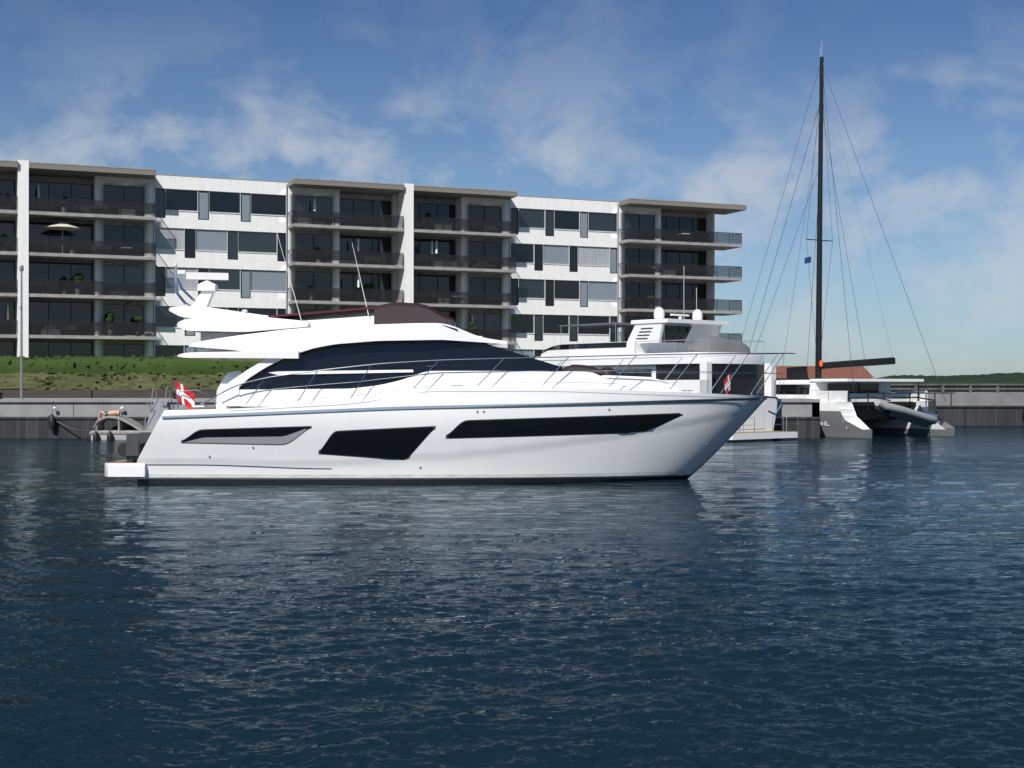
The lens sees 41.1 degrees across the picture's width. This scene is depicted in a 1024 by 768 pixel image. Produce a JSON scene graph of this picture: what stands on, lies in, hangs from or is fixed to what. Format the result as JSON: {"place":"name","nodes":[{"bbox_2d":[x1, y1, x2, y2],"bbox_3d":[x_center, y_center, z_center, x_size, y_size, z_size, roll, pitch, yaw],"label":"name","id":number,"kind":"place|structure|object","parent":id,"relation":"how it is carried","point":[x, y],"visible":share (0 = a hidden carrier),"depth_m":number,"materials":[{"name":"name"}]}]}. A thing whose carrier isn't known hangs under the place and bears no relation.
{"place":"outdoors","nodes":[
{"label":"outdoors","id":0,"kind":"place"},
{"bbox_2d":[0,371,226,397],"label":"bank grass","id":1,"kind":"structure","parent":0,"point":[106,391],"depth_m":80.75,"materials":[{"name":"plant"}]},
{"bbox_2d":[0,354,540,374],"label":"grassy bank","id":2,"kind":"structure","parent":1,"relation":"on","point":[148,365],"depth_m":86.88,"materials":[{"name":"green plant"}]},
{"bbox_2d":[0,160,746,389],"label":"apartment block","id":3,"kind":"structure","parent":1,"relation":"on","point":[97,252],"depth_m":109.14,"materials":[{"name":"white paint"}]},
{"bbox_2d":[0,0,1023,378],"label":"sky","id":4,"kind":"structure","parent":0,"point":[707,101],"materials":[{"name":"blue"}]},
{"bbox_2d":[874,372,1023,385],"bbox_3d":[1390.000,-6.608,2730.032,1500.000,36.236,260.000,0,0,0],"label":"shore trees","id":5,"kind":"object","parent":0,"point":[1006,378],"visible":0.56,"depth_m":2649.22,"materials":[{"name":"green plant"}]},
{"label":"water","id":6,"kind":"structure","parent":0,"visible":0},
{"bbox_2d":[47,386,170,439],"bbox_3d":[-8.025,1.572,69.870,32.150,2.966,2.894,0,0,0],"label":"boat","id":7,"kind":"object","parent":6,"relation":"on","point":[158,408],"visible":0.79,"depth_m":69.31,"materials":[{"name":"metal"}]},
{"bbox_2d":[0,392,819,437],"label":"quay wall","id":8,"kind":"structure","parent":6,"relation":"in","point":[24,418],"depth_m":70.89,"materials":[{"name":"concrete"}]},
{"bbox_2d":[19,265,23,398],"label":"lamp post","id":9,"kind":"object","parent":8,"relation":"on","point":[21,268],"visible":1,"depth_m":73.16,"materials":[{"name":"grey metal"}]},
{"bbox_2d":[105,223,794,483],"bbox_3d":[-1.489,-0.436,39.102,19.183,7.902,4.990,0,0,0],"label":"motor yacht","id":10,"kind":"object","parent":6,"relation":"on","point":[402,393],"visible":0.96,"depth_m":37.08,"materials":[{"name":"white plastic"}]},
{"bbox_2d":[0,425,1023,767],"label":"water waves","id":11,"kind":"object","parent":6,"relation":"on","point":[816,603],"visible":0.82,"depth_m":15.61,"materials":[{"name":"blue liquid"}]},
{"bbox_2d":[535,266,797,440],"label":"motor yacht","id":12,"kind":"object","parent":6,"relation":"on","point":[645,337],"visible":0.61,"depth_m":69.25,"materials":[{"name":"white plastic"}]},
{"bbox_2d":[741,57,954,437],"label":"catamaran","id":13,"kind":"object","parent":6,"relation":"on","point":[859,408],"visible":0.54,"depth_m":75.45,"materials":[{"name":"grey"}]},
{"bbox_2d":[890,384,1023,425],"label":"quay wall","id":14,"kind":"structure","parent":6,"relation":"in","point":[997,404],"depth_m":94.69,"materials":[{"name":"concrete"}]},
{"bbox_2d":[776,366,873,380],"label":"building","id":15,"kind":"structure","parent":14,"relation":"on","point":[861,372],"depth_m":119.37,"materials":[{"name":"brown"}]}
]}

